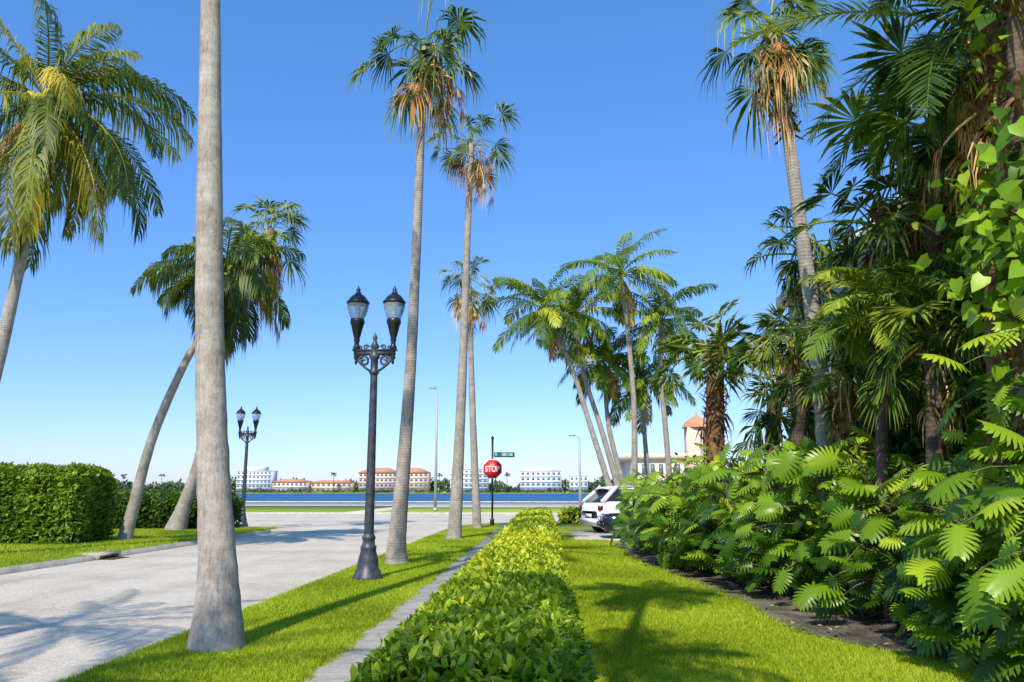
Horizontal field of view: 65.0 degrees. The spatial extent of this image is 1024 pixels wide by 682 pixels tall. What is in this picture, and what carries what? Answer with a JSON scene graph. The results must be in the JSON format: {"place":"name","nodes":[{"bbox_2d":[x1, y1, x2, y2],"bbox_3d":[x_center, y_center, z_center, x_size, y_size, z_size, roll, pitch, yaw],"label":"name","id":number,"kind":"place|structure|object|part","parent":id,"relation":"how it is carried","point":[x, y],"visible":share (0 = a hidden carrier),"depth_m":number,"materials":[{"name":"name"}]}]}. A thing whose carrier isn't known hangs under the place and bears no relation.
{"place":"outdoors","nodes":[
{"label":"outdoors","id":0,"kind":"place"},
{"bbox_2d":[0,526,282,567],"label":"verge","id":1,"kind":"structure","parent":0,"point":[28,562],"depth_m":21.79,"materials":[{"name":"green plant"}]},
{"bbox_2d":[0,461,120,544],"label":"tall hedge","id":2,"kind":"object","parent":1,"relation":"on","point":[48,503],"visible":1,"depth_m":24.48,"materials":[{"name":"green plant"}]},
{"bbox_2d":[0,0,197,381],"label":"coconut palm","id":3,"kind":"object","parent":1,"relation":"on","point":[49,128],"visible":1,"depth_m":20.89,"materials":[{"name":"green plant"}]},
{"bbox_2d":[106,490,244,528],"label":"shaded hedge","id":4,"kind":"object","parent":1,"relation":"on","point":[155,511],"visible":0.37,"depth_m":34.15,"materials":[{"name":"green plant"}]},
{"bbox_2d":[116,217,305,539],"bbox_3d":[-10.047,1.430,27.059,5.165,10.510,4.949,-9,-14,39],"label":"coconut palm","id":5,"kind":"object","parent":1,"relation":"on","point":[243,281],"visible":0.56,"depth_m":27.18,"materials":[{"name":"green plant"}]},
{"bbox_2d":[164,196,310,530],"bbox_3d":[-11.023,0.753,34.608,5.313,14.751,4.380,-7,-12,32],"label":"fan palm","id":6,"kind":"object","parent":1,"relation":"on","point":[179,518],"visible":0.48,"depth_m":34.56,"materials":[{"name":"plant"}]},
{"bbox_2d":[236,406,260,526],"bbox_3d":[-12.377,5.770,37.338,1.154,5.549,0.560,1,-11,-6],"label":"street lamp","id":7,"kind":"object","parent":1,"relation":"on","point":[241,414],"visible":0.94,"depth_m":37.54,"materials":[{"name":"metal"}]},
{"bbox_2d":[0,514,558,681],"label":"road","id":8,"kind":"structure","parent":0,"point":[59,622],"depth_m":14.55,"materials":[{"name":"grey concrete"}]},
{"bbox_2d":[0,530,270,574],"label":"kerb","id":9,"kind":"structure","parent":8,"relation":"on","point":[33,566],"depth_m":19.93,"materials":[{"name":"grey concrete"}]},
{"bbox_2d":[73,551,127,559],"bbox_3d":[-10.566,5.574,20.829,0.950,0.180,1.200,0,-11,2],"label":"storm drain","id":10,"kind":"object","parent":9,"relation":"in","point":[108,555],"visible":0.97,"depth_m":20.70,"materials":[{"name":"concrete"}]},
{"bbox_2d":[245,506,391,511],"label":"waterfront lawn","id":11,"kind":"structure","parent":0,"point":[301,508],"depth_m":72.85,"materials":[{"name":"green plant"}]},
{"bbox_2d":[147,493,589,500],"bbox_3d":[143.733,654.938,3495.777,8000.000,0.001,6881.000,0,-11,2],"label":"water","id":12,"kind":"structure","parent":0,"point":[412,496],"depth_m":407.55,"materials":[{"name":"blue liquid"}]},
{"bbox_2d":[302,523,506,681],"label":"sidewalk","id":13,"kind":"structure","parent":0,"point":[336,670],"depth_m":9.23,"materials":[{"name":"grey concrete"}]},
{"bbox_2d":[236,502,583,513],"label":"promenade","id":14,"kind":"structure","parent":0,"point":[498,504],"depth_m":90.60,"materials":[{"name":"grey concrete"}]},
{"bbox_2d":[569,434,581,506],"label":"light pole","id":15,"kind":"object","parent":14,"relation":"on","point":[580,486],"visible":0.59,"depth_m":59.98,"materials":[{"name":"grey metal"}]},
{"bbox_2d":[377,507,571,512],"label":"waterfront lawn","id":16,"kind":"structure","parent":0,"point":[483,509],"depth_m":68.94,"materials":[{"name":"green plant"}]},
{"bbox_2d":[430,387,437,510],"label":"light pole","id":17,"kind":"object","parent":16,"relation":"on","point":[435,508],"visible":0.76,"depth_m":64.09,"materials":[{"name":"grey metal"}]},
{"bbox_2d":[0,0,996,490],"label":"sky","id":18,"kind":"structure","parent":0,"point":[618,136],"materials":[{"name":"blue"}]},
{"bbox_2d":[97,522,1009,681],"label":"lawn","id":19,"kind":"structure","parent":0,"point":[564,531],"depth_m":13.97,"materials":[{"name":"green plant"}]},
{"bbox_2d":[186,0,245,652],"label":"palm tree","id":20,"kind":"object","parent":19,"relation":"on","point":[217,623],"visible":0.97,"depth_m":8.67,"materials":[{"name":"grey plant"}]},
{"bbox_2d":[52,524,501,681],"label":"verge grass","id":21,"kind":"structure","parent":19,"relation":"on","point":[282,641],"depth_m":9.30,"materials":[{"name":"green plant"}]},
{"bbox_2d":[347,286,405,580],"bbox_3d":[-2.637,1.635,15.172,1.154,5.549,0.560,0,-11,2],"label":"street lamp","id":22,"kind":"object","parent":19,"relation":"on","point":[358,302],"visible":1,"depth_m":15.33,"materials":[{"name":"metal"}]},
{"bbox_2d":[342,0,488,564],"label":"fan palm","id":23,"kind":"object","parent":19,"relation":"on","point":[427,78],"visible":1,"depth_m":19.16,"materials":[{"name":"plant"}]},
{"bbox_2d":[435,255,506,527],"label":"fan palm","id":24,"kind":"object","parent":19,"relation":"on","point":[476,508],"visible":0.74,"depth_m":35.60,"materials":[{"name":"green plant"}]},
{"bbox_2d":[345,506,598,681],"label":"hedge","id":25,"kind":"object","parent":19,"relation":"on","point":[502,606],"visible":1,"depth_m":5.26,"materials":[{"name":"green plant"}]},
{"bbox_2d":[424,100,521,538],"bbox_3d":[-1.488,-0.941,28.249,3.662,15.569,2.684,4,-11,-22],"label":"fan palm","id":26,"kind":"object","parent":19,"relation":"on","point":[476,171],"visible":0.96,"depth_m":28.54,"materials":[{"name":"plant"}]},
{"bbox_2d":[483,436,514,524],"bbox_3d":[-0.644,6.737,39.004,1.542,4.260,0.220,0,-11,2],"label":"stop sign","id":27,"kind":"object","parent":19,"relation":"on","point":[492,468],"visible":1,"depth_m":39.03,"materials":[{"name":"red metal"}]},
{"bbox_2d":[478,263,611,485],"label":"feather palm","id":28,"kind":"object","parent":19,"relation":"on","point":[555,293],"visible":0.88,"depth_m":36.17,"materials":[{"name":"green plant"}]},
{"bbox_2d":[557,506,581,523],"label":"clipped hedge","id":29,"kind":"object","parent":19,"relation":"on","point":[565,515],"visible":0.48,"depth_m":40.07,"materials":[{"name":"green plant"}]},
{"bbox_2d":[522,280,634,485],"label":"feather palm","id":30,"kind":"object","parent":19,"relation":"on","point":[571,303],"visible":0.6,"depth_m":36.98,"materials":[{"name":"green plant"}]},
{"bbox_2d":[556,326,652,485],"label":"feather palm","id":31,"kind":"object","parent":19,"relation":"on","point":[604,377],"visible":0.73,"depth_m":37.62,"materials":[{"name":"green plant"}]},
{"bbox_2d":[560,228,681,485],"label":"feather palm","id":32,"kind":"object","parent":19,"relation":"on","point":[617,259],"visible":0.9,"depth_m":35.97,"materials":[{"name":"green plant"}]},
{"bbox_2d":[587,341,695,479],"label":"feather palm","id":33,"kind":"object","parent":19,"relation":"on","point":[643,403],"visible":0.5,"depth_m":38.53,"materials":[{"name":"green plant"}]},
{"bbox_2d":[603,283,717,475],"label":"feather palm","id":34,"kind":"object","parent":19,"relation":"on","point":[659,326],"visible":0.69,"depth_m":36.79,"materials":[{"name":"green plant"}]},
{"bbox_2d":[561,539,1023,681],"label":"lawn grass","id":35,"kind":"structure","parent":19,"relation":"on","point":[597,585],"depth_m":8.63,"materials":[{"name":"green plant"}]},
{"bbox_2d":[613,542,1023,678],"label":"planting bed","id":36,"kind":"object","parent":19,"relation":"on","point":[861,631],"visible":0.23,"depth_m":10.20,"materials":[{"name":"soil"}]},
{"bbox_2d":[609,473,667,549],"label":"philodendron shrub","id":37,"kind":"object","parent":36,"relation":"on","point":[630,479],"visible":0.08,"depth_m":22.82,"materials":[{"name":"green plant"}]},
{"bbox_2d":[626,474,662,552],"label":"glossy shrub","id":38,"kind":"object","parent":36,"relation":"on","point":[649,548],"visible":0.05,"depth_m":21.27,"materials":[{"name":"green plant"}]},
{"bbox_2d":[615,462,677,551],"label":"philodendron shrub","id":39,"kind":"object","parent":36,"relation":"on","point":[635,534],"visible":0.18,"depth_m":19.88,"materials":[{"name":"green plant"}]},
{"bbox_2d":[626,457,741,568],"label":"philodendron shrub","id":40,"kind":"object","parent":36,"relation":"on","point":[648,536],"visible":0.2,"depth_m":17.34,"materials":[{"name":"green plant"}]},
{"bbox_2d":[659,451,718,570],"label":"glossy shrub","id":41,"kind":"object","parent":36,"relation":"on","point":[675,515],"visible":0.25,"depth_m":16.21,"materials":[{"name":"green plant"}]},
{"bbox_2d":[643,442,779,578],"bbox_3d":[3.937,3.183,15.043,2.774,2.547,2.810,0,-11,2],"label":"philodendron shrub","id":42,"kind":"object","parent":36,"relation":"on","point":[703,504],"visible":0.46,"depth_m":14.96,"materials":[{"name":"green plant"}]},
{"bbox_2d":[644,296,806,570],"bbox_3d":[4.300,1.821,16.840,3.207,5.900,3.160,6,-12,-30],"label":"fan palm","id":43,"kind":"object","parent":36,"relation":"on","point":[711,352],"visible":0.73,"depth_m":16.71,"materials":[{"name":"green plant"}]},
{"bbox_2d":[675,442,779,498],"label":"leafy shrub","id":44,"kind":"object","parent":36,"relation":"on","point":[736,461],"visible":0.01,"depth_m":18.88,"materials":[{"name":"green plant"}]},
{"bbox_2d":[712,483,782,585],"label":"glossy shrub","id":45,"kind":"object","parent":36,"relation":"on","point":[730,509],"visible":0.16,"depth_m":13.88,"materials":[{"name":"green plant"}]},
{"bbox_2d":[697,440,842,593],"bbox_3d":[4.232,2.841,12.898,2.528,2.439,2.762,-3,-11,15],"label":"philodendron shrub","id":46,"kind":"object","parent":36,"relation":"on","point":[744,514],"visible":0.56,"depth_m":12.59,"materials":[{"name":"green plant"}]},
{"bbox_2d":[695,0,845,592],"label":"fan palm","id":47,"kind":"object","parent":36,"relation":"on","point":[782,61],"visible":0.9,"depth_m":14.04,"materials":[{"name":"plant"}]},
{"bbox_2d":[705,350,835,568],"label":"fan palm","id":48,"kind":"object","parent":36,"relation":"on","point":[773,432],"visible":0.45,"depth_m":15.54,"materials":[{"name":"green plant"}]},
{"bbox_2d":[709,431,839,534],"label":"leafy shrub","id":49,"kind":"object","parent":36,"relation":"on","point":[748,481],"depth_m":16.00,"materials":[{"name":"green plant"}]},
{"bbox_2d":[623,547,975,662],"bbox_3d":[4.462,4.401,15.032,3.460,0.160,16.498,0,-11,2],"label":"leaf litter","id":50,"kind":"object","parent":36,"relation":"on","point":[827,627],"visible":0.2,"depth_m":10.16,"materials":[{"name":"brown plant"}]},
{"bbox_2d":[737,285,865,584],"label":"fan palm","id":51,"kind":"object","parent":36,"relation":"on","point":[791,362],"visible":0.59,"depth_m":14.36,"materials":[{"name":"green plant"}]},
{"bbox_2d":[740,194,863,345],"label":"fan palm","id":52,"kind":"object","parent":36,"relation":"on","point":[795,292],"visible":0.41,"depth_m":15.23,"materials":[{"name":"green plant"}]},
{"bbox_2d":[735,424,926,611],"bbox_3d":[4.878,2.500,11.546,2.584,2.618,3.165,3,-11,-17],"label":"philodendron shrub","id":53,"kind":"object","parent":36,"relation":"on","point":[779,465],"visible":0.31,"depth_m":11.46,"materials":[{"name":"green plant"}]},
{"bbox_2d":[758,315,904,463],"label":"fan palm","id":54,"kind":"object","parent":36,"relation":"on","point":[842,374],"visible":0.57,"depth_m":12.25,"materials":[{"name":"green plant"}]},
{"bbox_2d":[780,372,906,483],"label":"broadleaf tree","id":55,"kind":"object","parent":36,"relation":"on","point":[786,438],"visible":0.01,"depth_m":17.80,"materials":[{"name":"green plant"}]},
{"bbox_2d":[794,385,926,517],"bbox_3d":[6.448,2.339,13.612,4.174,3.710,3.510,0,-11,2],"label":"leafy shrub","id":56,"kind":"object","parent":36,"relation":"on","point":[900,437],"visible":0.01,"depth_m":13.61,"materials":[{"name":"green plant"}]},
{"bbox_2d":[800,431,922,614],"bbox_3d":[4.780,2.434,10.737,1.598,2.416,1.562,0,-11,2],"label":"glossy shrub","id":57,"kind":"object","parent":36,"relation":"on","point":[874,610],"visible":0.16,"depth_m":10.65,"materials":[{"name":"green plant"}]},
{"bbox_2d":[776,195,948,517],"bbox_3d":[13.834,1.441,20.542,10.600,7.900,10.600,0,-11,2],"label":"broadleaf tree","id":58,"kind":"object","parent":36,"relation":"on","point":[827,295],"depth_m":22.10,"materials":[{"name":"green plant"}]},
{"bbox_2d":[728,0,1006,197],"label":"feather palm","id":59,"kind":"object","parent":36,"relation":"on","point":[877,160],"visible":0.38,"depth_m":10.11,"materials":[{"name":"green plant"}]},
{"bbox_2d":[791,256,962,622],"bbox_3d":[4.765,1.147,10.334,2.034,4.836,2.100,8,-14,-38],"label":"feather palm","id":60,"kind":"object","parent":36,"relation":"on","point":[864,282],"visible":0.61,"depth_m":10.29,"materials":[{"name":"green plant"}]},
{"bbox_2d":[776,124,985,414],"bbox_3d":[5.429,0.190,11.475,3.141,7.144,3.332,0,-11,2],"label":"fan palm","id":61,"kind":"object","parent":36,"relation":"on","point":[890,233],"visible":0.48,"depth_m":11.57,"materials":[{"name":"green plant"}]},
{"bbox_2d":[796,47,978,461],"bbox_3d":[5.685,-0.148,10.736,2.510,7.535,3.068,7,-12,-31],"label":"fan palm","id":62,"kind":"object","parent":36,"relation":"on","point":[918,158],"visible":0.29,"depth_m":10.90,"materials":[{"name":"green plant"}]},
{"bbox_2d":[802,445,986,625],"bbox_3d":[4.931,2.336,9.745,2.953,2.270,2.515,0,-11,2],"label":"philodendron shrub","id":63,"kind":"object","parent":36,"relation":"on","point":[855,568],"visible":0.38,"depth_m":9.71,"materials":[{"name":"green plant"}]},
{"bbox_2d":[819,259,986,512],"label":"fan palm","id":64,"kind":"object","parent":36,"relation":"on","point":[938,400],"visible":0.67,"depth_m":9.54,"materials":[{"name":"green plant"}]},
{"bbox_2d":[854,288,951,469],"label":"broadleaf tree","id":65,"kind":"object","parent":36,"relation":"on","point":[906,424],"depth_m":13.80,"materials":[{"name":"green plant"}]},
{"bbox_2d":[855,268,977,480],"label":"broadleaf tree","id":66,"kind":"object","parent":36,"relation":"on","point":[905,445],"visible":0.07,"depth_m":12.21,"materials":[{"name":"green plant"}]},
{"bbox_2d":[869,81,982,401],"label":"broadleaf tree","id":67,"kind":"object","parent":36,"relation":"on","point":[921,133],"visible":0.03,"depth_m":11.92,"materials":[{"name":"green plant"}]},
{"bbox_2d":[868,365,984,509],"bbox_3d":[7.244,1.818,11.467,4.111,3.985,2.928,0,-11,2],"label":"leafy shrub","id":68,"kind":"object","parent":36,"relation":"on","point":[953,451],"visible":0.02,"depth_m":11.61,"materials":[{"name":"green plant"}]},
{"bbox_2d":[871,380,989,648],"bbox_3d":[5.288,1.800,8.501,2.713,2.842,3.054,-9,-14,41],"label":"philodendron shrub","id":69,"kind":"object","parent":36,"relation":"on","point":[940,471],"visible":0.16,"depth_m":8.45,"materials":[{"name":"green plant"}]},
{"bbox_2d":[839,0,1022,626],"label":"fan palm","id":70,"kind":"object","parent":36,"relation":"on","point":[986,97],"visible":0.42,"depth_m":8.91,"materials":[{"name":"green plant"}]},
{"bbox_2d":[906,81,985,445],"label":"broadleaf tree","id":71,"kind":"object","parent":36,"relation":"on","point":[973,418],"visible":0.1,"depth_m":9.72,"materials":[{"name":"green plant"}]},
{"bbox_2d":[917,323,986,463],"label":"leafy shrub","id":72,"kind":"object","parent":36,"relation":"on","point":[948,447],"visible":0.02,"depth_m":9.91,"materials":[{"name":"green plant"}]},
{"bbox_2d":[891,461,1023,671],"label":"philodendron shrub","id":73,"kind":"object","parent":36,"relation":"on","point":[943,629],"visible":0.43,"depth_m":7.38,"materials":[{"name":"green plant"}]},
{"bbox_2d":[908,0,1023,582],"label":"vine covered tree","id":74,"kind":"object","parent":36,"relation":"on","point":[999,225],"visible":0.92,"depth_m":7.53,"materials":[{"name":"green plant"}]},
{"bbox_2d":[919,308,1023,681],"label":"philodendron shrub","id":75,"kind":"object","parent":36,"relation":"on","point":[1003,417],"visible":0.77,"depth_m":7.02,"materials":[{"name":"green plant"}]},
{"bbox_2d":[938,464,1023,676],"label":"philodendron shrub","id":76,"kind":"object","parent":36,"relation":"on","point":[984,612],"visible":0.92,"depth_m":6.41,"materials":[{"name":"green plant"}]},
{"bbox_2d":[973,360,1016,503],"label":"glossy shrub","id":77,"kind":"object","parent":36,"relation":"on","point":[1003,477],"visible":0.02,"depth_m":7.71,"materials":[{"name":"green plant"}]},
{"bbox_2d":[569,529,629,540],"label":"driveway","id":78,"kind":"structure","parent":0,"point":[585,534],"depth_m":29.06,"materials":[{"name":"grey concrete"}]},
{"bbox_2d":[580,486,639,531],"bbox_3d":[5.097,6.644,31.868,4.650,1.825,2.230,4,-11,-21],"label":"parked car","id":79,"kind":"object","parent":78,"relation":"on","point":[598,500],"visible":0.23,"depth_m":30.88,"materials":[{"name":"white paint"}]},
{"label":"windows","id":80,"kind":"part","parent":79,"relation":"part of","materials":[{"name":"black glass"}]},
{"bbox_2d":[597,506,631,537],"bbox_3d":[5.278,6.175,27.867,4.550,1.280,2.180,0,-11,-1],"label":"parked car","id":81,"kind":"object","parent":78,"relation":"on","point":[604,521],"visible":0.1,"depth_m":27.06,"materials":[{"name":"black paint"}]},
{"bbox_2d":[619,412,705,485],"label":"building","id":82,"kind":"structure","parent":0,"point":[691,426],"depth_m":93.05,"materials":[{"name":"beige paint"}]},
{"bbox_2d":[650,464,654,472],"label":"window","id":83,"kind":"structure","parent":82,"relation":"in","point":[652,466],"depth_m":93.17,"materials":[{"name":"blue glass"}]},
{"bbox_2d":[659,464,662,473],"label":"window","id":84,"kind":"structure","parent":82,"relation":"in","point":[660,465],"depth_m":93.14,"materials":[{"name":"blue glass"}]},
{"bbox_2d":[676,464,679,473],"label":"window","id":85,"kind":"structure","parent":82,"relation":"in","point":[678,465],"depth_m":93.05,"materials":[{"name":"blue glass"}]},
{"bbox_3d":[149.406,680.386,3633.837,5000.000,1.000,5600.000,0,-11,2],"label":"far shore","id":86,"kind":"structure","parent":0,"visible":0},
{"bbox_2d":[235,467,277,492],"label":"apartment building","id":87,"kind":"structure","parent":86,"relation":"on","point":[264,478],"depth_m":904.15,"materials":[{"name":"white paint"}]},
{"bbox_2d":[272,479,311,492],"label":"apartment building","id":88,"kind":"structure","parent":86,"relation":"on","point":[282,485],"depth_m":901.46,"materials":[{"name":"beige paint"}]},
{"bbox_2d":[310,480,355,492],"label":"apartment building","id":89,"kind":"structure","parent":86,"relation":"on","point":[327,485],"depth_m":907.45,"materials":[{"name":"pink paint"}]},
{"bbox_2d":[331,472,336,492],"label":"distant palm","id":90,"kind":"object","parent":86,"relation":"on","point":[333,474],"visible":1,"depth_m":894.53,"materials":[{"name":"plant"}]},
{"bbox_2d":[113,475,619,492],"bbox_3d":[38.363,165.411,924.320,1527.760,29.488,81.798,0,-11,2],"label":"tree line","id":91,"kind":"object","parent":86,"relation":"on","point":[172,486],"visible":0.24,"depth_m":930.49,"materials":[{"name":"green plant"}]},
{"bbox_2d":[358,468,395,492],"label":"apartment building","id":92,"kind":"structure","parent":86,"relation":"on","point":[385,479],"depth_m":898.45,"materials":[{"name":"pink paint"}]},
{"bbox_2d":[409,468,430,492],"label":"apartment building","id":93,"kind":"structure","parent":86,"relation":"on","point":[420,478],"depth_m":906.83,"materials":[{"name":"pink paint"}]},
{"bbox_2d":[450,469,488,492],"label":"apartment building","id":94,"kind":"structure","parent":86,"relation":"on","point":[483,482],"depth_m":894.10,"materials":[{"name":"white paint"}]},
{"bbox_2d":[520,468,561,492],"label":"apartment building","id":95,"kind":"structure","parent":86,"relation":"on","point":[538,479],"depth_m":891.15,"materials":[{"name":"white paint"}]},
{"bbox_2d":[569,475,587,492],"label":"apartment building","id":96,"kind":"structure","parent":86,"relation":"on","point":[573,482],"depth_m":888.91,"materials":[{"name":"white paint"}]},
{"bbox_3d":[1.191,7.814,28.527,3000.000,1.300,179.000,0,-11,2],"label":"ground","id":97,"kind":"structure","parent":0,"visible":0},
{"bbox_2d":[245,501,582,501],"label":"seawall","id":98,"kind":"object","parent":97,"relation":"on","point":[410,501],"depth_m":116.89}
]}

